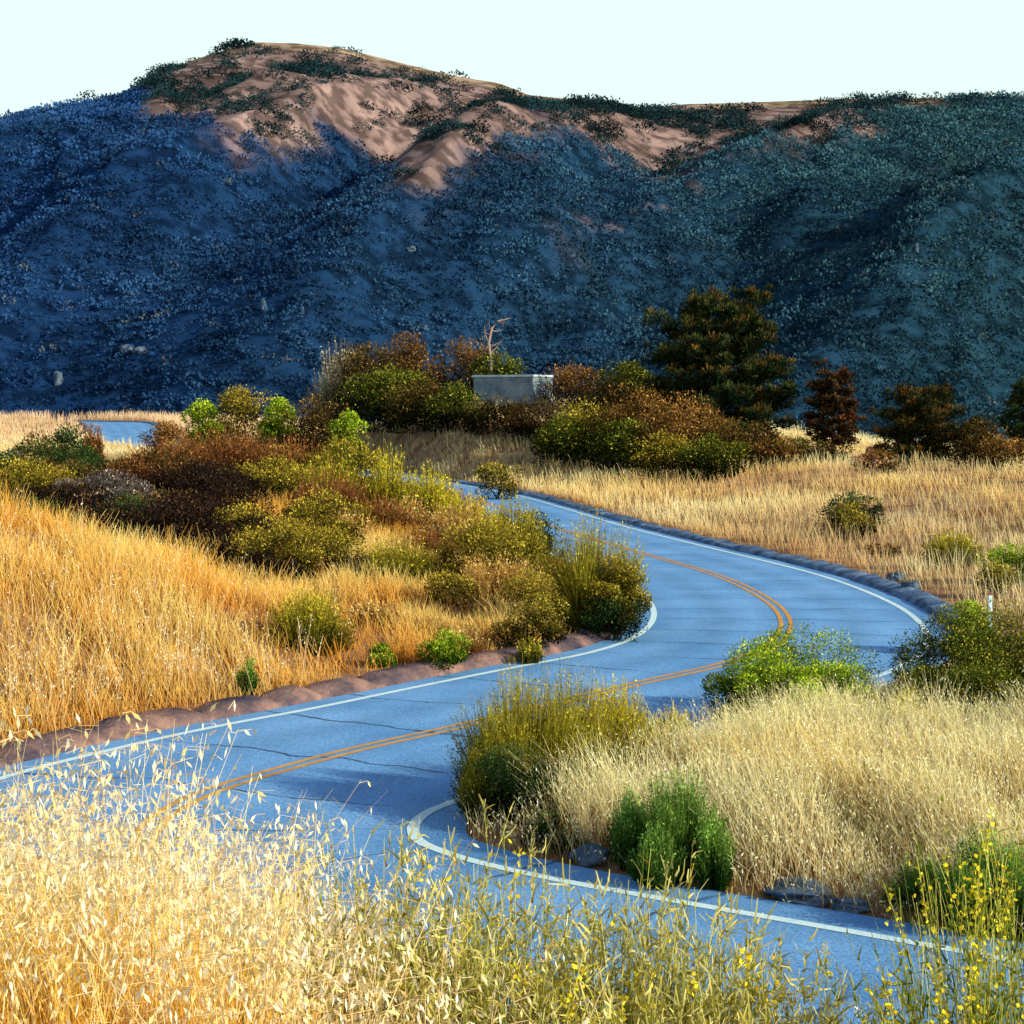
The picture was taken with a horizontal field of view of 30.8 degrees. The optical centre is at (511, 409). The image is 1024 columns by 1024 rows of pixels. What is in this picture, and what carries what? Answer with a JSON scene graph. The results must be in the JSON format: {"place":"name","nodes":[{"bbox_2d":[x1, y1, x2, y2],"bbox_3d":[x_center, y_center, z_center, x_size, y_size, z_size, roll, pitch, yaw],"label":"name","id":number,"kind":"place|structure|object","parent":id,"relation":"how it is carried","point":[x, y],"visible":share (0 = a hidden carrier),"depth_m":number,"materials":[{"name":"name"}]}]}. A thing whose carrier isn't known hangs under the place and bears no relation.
{"place":"outdoors","nodes":[
{"label":"outdoors","id":0,"kind":"place"},
{"bbox_2d":[0,42,1023,445],"bbox_3d":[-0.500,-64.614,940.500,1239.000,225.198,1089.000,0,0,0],"label":"hill","id":1,"kind":"structure","parent":0,"point":[338,106],"depth_m":555.80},
{"bbox_2d":[0,37,1023,443],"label":"chaparral","id":2,"kind":"object","parent":1,"relation":"on","point":[802,177],"visible":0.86,"depth_m":595.06,"materials":[{"name":"green plant"}]},
{"bbox_2d":[0,420,1023,1023],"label":"road","id":3,"kind":"structure","parent":0,"point":[384,732],"depth_m":32.05,"materials":[{"name":"asphalt"}]},
{"bbox_2d":[0,393,1023,942],"bbox_3d":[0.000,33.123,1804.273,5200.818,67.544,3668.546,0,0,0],"label":"ground","id":4,"kind":"structure","parent":0,"point":[942,592],"depth_m":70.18,"materials":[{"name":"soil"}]},
{"bbox_2d":[0,455,84,509],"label":"leafy shrub","id":5,"kind":"object","parent":4,"relation":"on","point":[40,478],"visible":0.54,"depth_m":71.78,"materials":[{"name":"green plant"}]},
{"bbox_2d":[5,482,110,515],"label":"leafy shrub","id":6,"kind":"object","parent":4,"relation":"on","point":[59,492],"visible":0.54,"depth_m":67.69,"materials":[{"name":"brown plant"}]},
{"bbox_2d":[51,469,156,511],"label":"sage shrub","id":7,"kind":"object","parent":4,"relation":"on","point":[113,488],"visible":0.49,"depth_m":69.76,"materials":[{"name":"grey plant"}]},
{"bbox_2d":[118,491,235,564],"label":"leafy shrub","id":8,"kind":"object","parent":4,"relation":"on","point":[169,514],"visible":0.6,"depth_m":55.36,"materials":[{"name":"brown plant"}]},
{"bbox_2d":[0,409,362,445],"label":"dry grass","id":9,"kind":"structure","parent":4,"relation":"on","point":[24,419],"depth_m":252.31,"materials":[{"name":"beige plant"}]},
{"bbox_2d":[122,520,247,574],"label":"leafy shrub","id":10,"kind":"object","parent":4,"relation":"on","point":[195,534],"visible":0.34,"depth_m":54.13,"materials":[{"name":"brown plant"}]},
{"bbox_2d":[179,397,224,451],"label":"leafy shrub","id":11,"kind":"object","parent":4,"relation":"on","point":[199,413],"visible":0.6,"depth_m":164.51,"materials":[{"name":"green plant"}]},
{"bbox_2d":[156,463,276,511],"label":"leafy shrub","id":12,"kind":"object","parent":4,"relation":"on","point":[203,481],"visible":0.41,"depth_m":68.86,"materials":[{"name":"brown plant"}]},
{"bbox_2d":[151,417,284,486],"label":"dry shrub","id":13,"kind":"object","parent":4,"relation":"on","point":[247,453],"visible":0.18,"depth_m":82.89,"materials":[{"name":"brown plant"}]},
{"bbox_2d":[192,383,277,455],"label":"leafy shrub","id":14,"kind":"object","parent":4,"relation":"on","point":[237,400],"visible":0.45,"depth_m":167.13,"materials":[{"name":"green plant"}]},
{"bbox_2d":[221,451,317,505],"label":"leafy shrub","id":15,"kind":"object","parent":4,"relation":"on","point":[286,478],"visible":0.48,"depth_m":73.43,"materials":[{"name":"green plant"}]},
{"bbox_2d":[218,513,330,585],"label":"leafy shrub","id":16,"kind":"object","parent":4,"relation":"on","point":[294,538],"visible":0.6,"depth_m":51.84,"materials":[{"name":"green plant"}]},
{"bbox_2d":[253,396,301,451],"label":"leafy shrub","id":17,"kind":"object","parent":4,"relation":"on","point":[273,426],"visible":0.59,"depth_m":164.26,"materials":[{"name":"green plant"}]},
{"bbox_2d":[0,468,576,748],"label":"dry grass","id":18,"kind":"structure","parent":4,"relation":"on","point":[173,578],"depth_m":40.18,"materials":[{"name":"yellow plant"}]},
{"bbox_2d":[242,517,366,579],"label":"leafy shrub","id":19,"kind":"object","parent":4,"relation":"on","point":[335,545],"visible":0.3,"depth_m":53.79,"materials":[{"name":"green plant"}]},
{"bbox_2d":[263,581,359,655],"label":"broom shrub","id":20,"kind":"object","parent":4,"relation":"on","point":[323,621],"visible":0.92,"depth_m":41.65,"materials":[{"name":"green plant"}]},
{"bbox_2d":[273,394,353,462],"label":"leafy shrub","id":21,"kind":"object","parent":4,"relation":"on","point":[313,421],"visible":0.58,"depth_m":159.07,"materials":[{"name":"brown plant"}]},
{"bbox_2d":[279,484,368,559],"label":"leafy shrub","id":22,"kind":"object","parent":4,"relation":"on","point":[305,511],"visible":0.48,"depth_m":60.69,"materials":[{"name":"green plant"}]},
{"bbox_2d":[274,461,374,514],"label":"dry shrub","id":23,"kind":"object","parent":4,"relation":"on","point":[344,492],"visible":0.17,"depth_m":71.56,"materials":[{"name":"brown plant"}]},
{"bbox_2d":[307,338,367,432],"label":"dry shrub","id":24,"kind":"object","parent":4,"relation":"on","point":[327,380],"visible":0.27,"depth_m":191.23,"materials":[{"name":"brown plant"}]},
{"bbox_2d":[298,428,389,500],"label":"leafy shrub","id":25,"kind":"object","parent":4,"relation":"on","point":[350,449],"visible":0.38,"depth_m":81.58,"materials":[{"name":"green plant"}]},
{"bbox_2d":[322,339,417,429],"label":"leafy shrub","id":26,"kind":"object","parent":4,"relation":"on","point":[362,365],"visible":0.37,"depth_m":183.98,"materials":[{"name":"brown plant"}]},
{"bbox_2d":[208,802,553,1023],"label":"broom shrub","id":27,"kind":"object","parent":4,"relation":"on","point":[395,914],"visible":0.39,"depth_m":5.37,"materials":[{"name":"green plant"}]},
{"bbox_2d":[351,487,427,536],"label":"dry shrub","id":28,"kind":"object","parent":4,"relation":"on","point":[386,512],"visible":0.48,"depth_m":67.55,"materials":[{"name":"brown plant"}]},
{"bbox_2d":[334,361,452,432],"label":"leafy shrub","id":29,"kind":"object","parent":4,"relation":"on","point":[372,391],"visible":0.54,"depth_m":174.58,"materials":[{"name":"green plant"}]},
{"bbox_2d":[361,439,428,508],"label":"broom shrub","id":30,"kind":"object","parent":4,"relation":"on","point":[383,483],"visible":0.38,"depth_m":78.49,"materials":[{"name":"green plant"}]},
{"bbox_2d":[339,531,451,587],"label":"broom shrub","id":31,"kind":"object","parent":4,"relation":"on","point":[423,564],"visible":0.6,"depth_m":53.80,"materials":[{"name":"green plant"}]},
{"bbox_2d":[377,330,445,407],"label":"dry shrub","id":32,"kind":"object","parent":4,"relation":"on","point":[415,348],"visible":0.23,"depth_m":187.20,"materials":[{"name":"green plant"}]},
{"bbox_2d":[377,377,460,434],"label":"leafy shrub","id":33,"kind":"object","parent":4,"relation":"on","point":[405,411],"visible":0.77,"depth_m":166.96,"materials":[{"name":"green plant"}]},
{"bbox_2d":[389,459,462,521],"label":"broom shrub","id":34,"kind":"object","parent":4,"relation":"on","point":[432,495],"visible":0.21,"depth_m":73.61,"materials":[{"name":"green plant"}]},
{"bbox_2d":[413,627,472,670],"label":"leafy shrub","id":35,"kind":"object","parent":4,"relation":"on","point":[435,651],"visible":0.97,"depth_m":40.87,"materials":[{"name":"green plant"}]},
{"bbox_2d":[414,379,489,431],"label":"leafy shrub","id":36,"kind":"object","parent":4,"relation":"on","point":[457,395],"visible":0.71,"depth_m":165.20,"materials":[{"name":"green plant"}]},
{"bbox_2d":[423,569,480,611],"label":"leafy shrub","id":37,"kind":"object","parent":4,"relation":"on","point":[448,583],"visible":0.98,"depth_m":49.88,"materials":[{"name":"green plant"}]},
{"bbox_2d":[417,334,502,403],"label":"dry shrub","id":38,"kind":"object","parent":4,"relation":"on","point":[443,377],"visible":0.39,"depth_m":181.56,"materials":[{"name":"brown plant"}]},
{"bbox_2d":[410,491,529,557],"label":"dry shrub","id":39,"kind":"object","parent":4,"relation":"on","point":[441,525],"visible":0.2,"depth_m":64.28,"materials":[{"name":"brown plant"}]},
{"bbox_2d":[454,731,508,824],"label":"broom shrub","id":40,"kind":"object","parent":4,"relation":"on","point":[462,796],"visible":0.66,"depth_m":26.18,"materials":[{"name":"green plant"}]},
{"bbox_2d":[0,700,979,1023],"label":"wild oats","id":41,"kind":"object","parent":4,"relation":"on","point":[78,950],"visible":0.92,"depth_m":4.24,"materials":[{"name":"beige plant"}]},
{"bbox_2d":[432,514,548,585],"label":"leafy shrub","id":42,"kind":"object","parent":4,"relation":"on","point":[486,550],"visible":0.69,"depth_m":53.97,"materials":[{"name":"green plant"}]},
{"bbox_2d":[449,695,532,822],"bbox_3d":[-0.321,4.949,26.456,1.254,1.787,1.098,0,0,0],"label":"broom shrub","id":43,"kind":"object","parent":4,"relation":"on","point":[481,787],"visible":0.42,"depth_m":26.40,"materials":[{"name":"green plant"}]},
{"bbox_2d":[456,394,526,436],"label":"leafy shrub","id":44,"kind":"object","parent":4,"relation":"on","point":[487,410],"visible":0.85,"depth_m":161.38,"materials":[{"name":"green plant"}]},
{"bbox_2d":[471,460,525,499],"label":"leafy shrub","id":45,"kind":"object","parent":4,"relation":"on","point":[499,478],"visible":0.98,"depth_m":119.77,"materials":[{"name":"green plant"}]},
{"bbox_2d":[451,548,548,611],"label":"dry shrub","id":46,"kind":"object","parent":4,"relation":"on","point":[485,581],"visible":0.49,"depth_m":51.00,"materials":[{"name":"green plant"}]},
{"bbox_2d":[306,794,716,1023],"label":"broom shrub","id":47,"kind":"object","parent":4,"relation":"on","point":[572,1007],"visible":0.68,"depth_m":5.26,"materials":[{"name":"green plant"}]},
{"bbox_2d":[472,375,553,404],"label":"storage building","id":48,"kind":"structure","parent":4,"relation":"on","point":[513,387],"depth_m":174.07,"materials":[{"name":"concrete"}]},
{"bbox_2d":[474,486,552,566],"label":"broom shrub","id":49,"kind":"object","parent":4,"relation":"on","point":[527,522],"visible":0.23,"depth_m":61.80,"materials":[{"name":"green plant"}]},
{"bbox_2d":[474,740,569,831],"bbox_3d":[0.135,5.232,25.794,1.390,1.275,1.636,0,0,0],"label":"leafy shrub","id":50,"kind":"object","parent":4,"relation":"on","point":[499,801],"visible":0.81,"depth_m":25.64,"materials":[{"name":"green plant"}]},
{"bbox_2d":[444,653,600,815],"bbox_3d":[0.277,4.661,26.905,1.995,2.334,2.218,0,0,-32],"label":"broom shrub","id":51,"kind":"object","parent":4,"relation":"on","point":[551,736],"visible":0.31,"depth_m":26.61,"materials":[{"name":"green plant"}]},
{"bbox_2d":[485,567,571,648],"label":"leafy shrub","id":52,"kind":"object","parent":4,"relation":"on","point":[533,619],"visible":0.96,"depth_m":44.00,"materials":[{"name":"green plant"}]},
{"bbox_2d":[495,394,568,443],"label":"dry shrub","id":53,"kind":"object","parent":4,"relation":"on","point":[525,421],"visible":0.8,"depth_m":157.53,"materials":[{"name":"brown plant"}]},
{"bbox_2d":[520,808,586,853],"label":"leafy shrub","id":54,"kind":"object","parent":4,"relation":"on","point":[544,828],"visible":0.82,"depth_m":24.54,"materials":[{"name":"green plant"}]},
{"bbox_2d":[529,413,596,469],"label":"leafy shrub","id":55,"kind":"object","parent":4,"relation":"on","point":[552,435],"visible":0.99,"depth_m":144.99,"materials":[{"name":"green plant"}]},
{"bbox_2d":[535,359,609,409],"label":"dry shrub","id":56,"kind":"object","parent":4,"relation":"on","point":[562,381],"visible":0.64,"depth_m":171.27,"materials":[{"name":"brown plant"}]},
{"bbox_2d":[521,658,640,799],"bbox_3d":[0.891,4.729,27.513,2.016,2.163,1.819,0,0,0],"label":"broom shrub","id":57,"kind":"object","parent":4,"relation":"on","point":[595,715],"visible":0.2,"depth_m":27.31,"materials":[{"name":"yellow plant"}]},
{"bbox_2d":[548,396,614,464],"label":"leafy shrub","id":58,"kind":"object","parent":4,"relation":"on","point":[579,415],"visible":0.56,"depth_m":146.92,"materials":[{"name":"green plant"}]},
{"bbox_2d":[537,503,650,633],"bbox_3d":[1.955,4.067,48.175,2.766,3.413,2.950,0,0,-27],"label":"broom shrub","id":59,"kind":"object","parent":4,"relation":"on","point":[576,576],"visible":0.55,"depth_m":47.49,"materials":[{"name":"green plant"}]},
{"bbox_2d":[568,592,648,641],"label":"leafy shrub","id":60,"kind":"object","parent":4,"relation":"on","point":[609,609],"visible":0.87,"depth_m":46.49,"materials":[{"name":"green plant"}]},
{"bbox_2d":[434,840,796,1023],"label":"broom shrub","id":61,"kind":"object","parent":4,"relation":"on","point":[629,943],"visible":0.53,"depth_m":5.44,"materials":[{"name":"green plant"}]},
{"bbox_2d":[582,554,653,639],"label":"leafy shrub","id":62,"kind":"object","parent":4,"relation":"on","point":[609,590],"visible":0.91,"depth_m":46.88,"materials":[{"name":"green plant"}]},
{"bbox_2d":[588,672,651,787],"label":"broom shrub","id":63,"kind":"object","parent":4,"relation":"on","point":[632,723],"visible":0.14,"depth_m":28.00,"materials":[{"name":"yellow plant"}]},
{"bbox_2d":[591,359,655,420],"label":"leafy shrub","id":64,"kind":"object","parent":4,"relation":"on","point":[630,374],"visible":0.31,"depth_m":165.12,"materials":[{"name":"green plant"}]},
{"bbox_2d":[585,415,663,474],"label":"leafy shrub","id":65,"kind":"object","parent":4,"relation":"on","point":[618,434],"visible":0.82,"depth_m":136.94,"materials":[{"name":"green plant"}]},
{"bbox_2d":[604,784,658,871],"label":"sage shrub","id":66,"kind":"object","parent":4,"relation":"on","point":[626,828],"visible":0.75,"depth_m":23.46,"materials":[{"name":"green plant"}]},
{"bbox_2d":[596,380,693,463],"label":"dry shrub","id":67,"kind":"object","parent":4,"relation":"on","point":[628,411],"visible":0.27,"depth_m":145.19,"materials":[{"name":"brown plant"}]},
{"bbox_2d":[625,820,688,890],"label":"sage shrub","id":68,"kind":"object","parent":4,"relation":"on","point":[657,848],"visible":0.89,"depth_m":22.57,"materials":[{"name":"green plant"}]},
{"bbox_2d":[548,944,779,1023],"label":"broom shrub","id":69,"kind":"object","parent":4,"relation":"on","point":[609,1010],"visible":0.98,"depth_m":4.70,"materials":[{"name":"yellow plant"}]},
{"bbox_2d":[626,429,707,481],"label":"leafy shrub","id":70,"kind":"object","parent":4,"relation":"on","point":[667,446],"visible":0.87,"depth_m":129.48,"materials":[{"name":"green plant"}]},
{"bbox_2d":[639,760,728,882],"bbox_3d":[2.085,5.099,23.215,1.061,1.462,1.140,0,0,-18],"label":"sage shrub","id":71,"kind":"object","parent":4,"relation":"on","point":[679,819],"visible":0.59,"depth_m":23.06,"materials":[{"name":"green plant"}]},
{"bbox_2d":[632,390,741,467],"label":"dry shrub","id":72,"kind":"object","parent":4,"relation":"on","point":[680,424],"visible":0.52,"depth_m":136.89,"materials":[{"name":"brown plant"}]},
{"bbox_2d":[670,432,752,481],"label":"leafy shrub","id":73,"kind":"object","parent":4,"relation":"on","point":[709,455],"visible":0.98,"depth_m":125.07,"materials":[{"name":"green plant"}]},
{"bbox_2d":[691,812,737,891],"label":"sage shrub","id":74,"kind":"object","parent":4,"relation":"on","point":[714,865],"visible":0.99,"depth_m":22.50,"materials":[{"name":"green plant"}]},
{"bbox_2d":[636,283,801,450],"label":"pine tree","id":75,"kind":"object","parent":4,"relation":"on","point":[745,327],"visible":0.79,"depth_m":147.46,"materials":[{"name":"green plant"}]},
{"bbox_2d":[583,871,854,1023],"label":"broom shrub","id":76,"kind":"object","parent":4,"relation":"on","point":[743,984],"visible":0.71,"depth_m":5.27,"materials":[{"name":"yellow plant"}]},
{"bbox_2d":[450,658,1023,928],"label":"dry grass","id":77,"kind":"structure","parent":4,"relation":"on","point":[812,752],"depth_m":25.29,"materials":[{"name":"beige plant"}]},
{"bbox_2d":[694,416,782,468],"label":"leafy shrub","id":78,"kind":"object","parent":4,"relation":"on","point":[722,430],"visible":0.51,"depth_m":133.38,"materials":[{"name":"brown plant"}]},
{"bbox_2d":[700,656,796,726],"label":"leafy shrub","id":79,"kind":"object","parent":4,"relation":"on","point":[721,679],"visible":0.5,"depth_m":33.96,"materials":[{"name":"green plant"}]},
{"bbox_2d":[700,620,885,719],"bbox_3d":[5.240,4.939,34.794,3.437,1.934,3.288,0,0,0],"label":"leafy shrub","id":80,"kind":"object","parent":4,"relation":"on","point":[764,653],"visible":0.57,"depth_m":34.54,"materials":[{"name":"green plant"}]},
{"bbox_2d":[761,877,833,907],"bbox_3d":[3.407,5.772,22.196,0.848,0.324,0.844,0,0,0],"label":"rock","id":81,"kind":"object","parent":4,"relation":"on","point":[791,894],"visible":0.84,"depth_m":21.95,"materials":[{"name":"grey stone"}]},
{"bbox_2d":[720,662,878,729],"bbox_3d":[5.119,5.214,33.600,2.533,1.307,2.446,0,0,-24],"label":"leafy shrub","id":82,"kind":"object","parent":4,"relation":"on","point":[787,685],"visible":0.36,"depth_m":33.48,"materials":[{"name":"green plant"}]},
{"bbox_2d":[730,926,899,1023],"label":"broom shrub","id":83,"kind":"object","parent":4,"relation":"on","point":[785,1010],"visible":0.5,"depth_m":5.81,"materials":[{"name":"yellow plant"}]},
{"bbox_2d":[800,357,867,449],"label":"pine tree","id":84,"kind":"object","parent":4,"relation":"on","point":[831,403],"visible":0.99,"depth_m":146.27,"materials":[{"name":"brown plant"}]},
{"bbox_2d":[793,658,877,710],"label":"leafy shrub","id":85,"kind":"object","parent":4,"relation":"on","point":[844,673],"visible":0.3,"depth_m":34.21,"materials":[{"name":"green plant"}]},
{"bbox_2d":[821,499,878,540],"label":"leafy shrub","id":86,"kind":"object","parent":4,"relation":"on","point":[861,527],"visible":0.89,"depth_m":77.82,"materials":[{"name":"green plant"}]},
{"bbox_2d":[826,948,988,1023],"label":"broom shrub","id":87,"kind":"object","parent":4,"relation":"on","point":[897,1021],"visible":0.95,"depth_m":4.95,"materials":[{"name":"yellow plant"}]},
{"bbox_2d":[879,854,951,913],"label":"sage shrub","id":88,"kind":"object","parent":4,"relation":"on","point":[911,887],"visible":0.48,"depth_m":21.49,"materials":[{"name":"green plant"}]},
{"bbox_2d":[866,381,974,464],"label":"pine tree","id":89,"kind":"object","parent":4,"relation":"on","point":[933,406],"visible":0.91,"depth_m":133.88,"materials":[{"name":"green plant"}]},
{"bbox_2d":[822,844,1023,1023],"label":"broom shrub","id":90,"kind":"object","parent":4,"relation":"on","point":[986,1012],"visible":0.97,"depth_m":5.07,"materials":[{"name":"yellow plant"}]},
{"bbox_2d":[887,658,976,720],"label":"leafy shrub","id":91,"kind":"object","parent":4,"relation":"on","point":[929,673],"visible":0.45,"depth_m":33.31,"materials":[{"name":"green plant"}]},
{"bbox_2d":[842,793,1023,1023],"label":"broom shrub","id":92,"kind":"object","parent":4,"relation":"on","point":[981,914],"visible":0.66,"depth_m":5.51,"materials":[{"name":"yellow plant"}]},
{"bbox_2d":[876,786,1023,1023],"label":"broom shrub","id":93,"kind":"object","parent":4,"relation":"on","point":[1011,904],"visible":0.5,"depth_m":5.66,"materials":[{"name":"yellow plant"}]},
{"bbox_2d":[917,525,982,569],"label":"broom shrub","id":94,"kind":"object","parent":4,"relation":"on","point":[942,547],"visible":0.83,"depth_m":65.72,"materials":[{"name":"green plant"}]},
{"bbox_2d":[886,604,1023,726],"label":"leafy shrub","id":95,"kind":"object","parent":4,"relation":"on","point":[944,648],"visible":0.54,"depth_m":34.47,"materials":[{"name":"green plant"}]},
{"bbox_2d":[917,642,1023,731],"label":"leafy shrub","id":96,"kind":"object","parent":4,"relation":"on","point":[980,681],"visible":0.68,"depth_m":32.68,"materials":[{"name":"green plant"}]},
{"bbox_2d":[925,819,1023,935],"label":"sage shrub","id":97,"kind":"object","parent":4,"relation":"on","point":[955,874],"visible":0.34,"depth_m":20.67,"materials":[{"name":"green plant"}]},
{"bbox_2d":[947,414,1012,472],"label":"leafy shrub","id":98,"kind":"object","parent":4,"relation":"on","point":[974,442],"visible":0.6,"depth_m":121.40,"materials":[{"name":"green plant"}]},
{"bbox_2d":[971,433,1023,474],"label":"dry shrub","id":99,"kind":"object","parent":4,"relation":"on","point":[1014,451],"visible":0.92,"depth_m":114.37,"materials":[{"name":"brown plant"}]},
{"bbox_2d":[987,839,1023,940],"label":"sage shrub","id":100,"kind":"object","parent":4,"relation":"on","point":[1019,897],"visible":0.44,"depth_m":20.41,"materials":[{"name":"green plant"}]},
{"bbox_2d":[994,375,1023,450],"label":"pine tree","id":101,"kind":"object","parent":4,"relation":"on","point":[1015,402],"visible":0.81,"depth_m":150.09,"materials":[{"name":"green plant"}]},
{"bbox_2d":[0,0,1023,116],"label":"sky","id":102,"kind":"structure","parent":0,"point":[680,52],"materials":[{"name":"white"}]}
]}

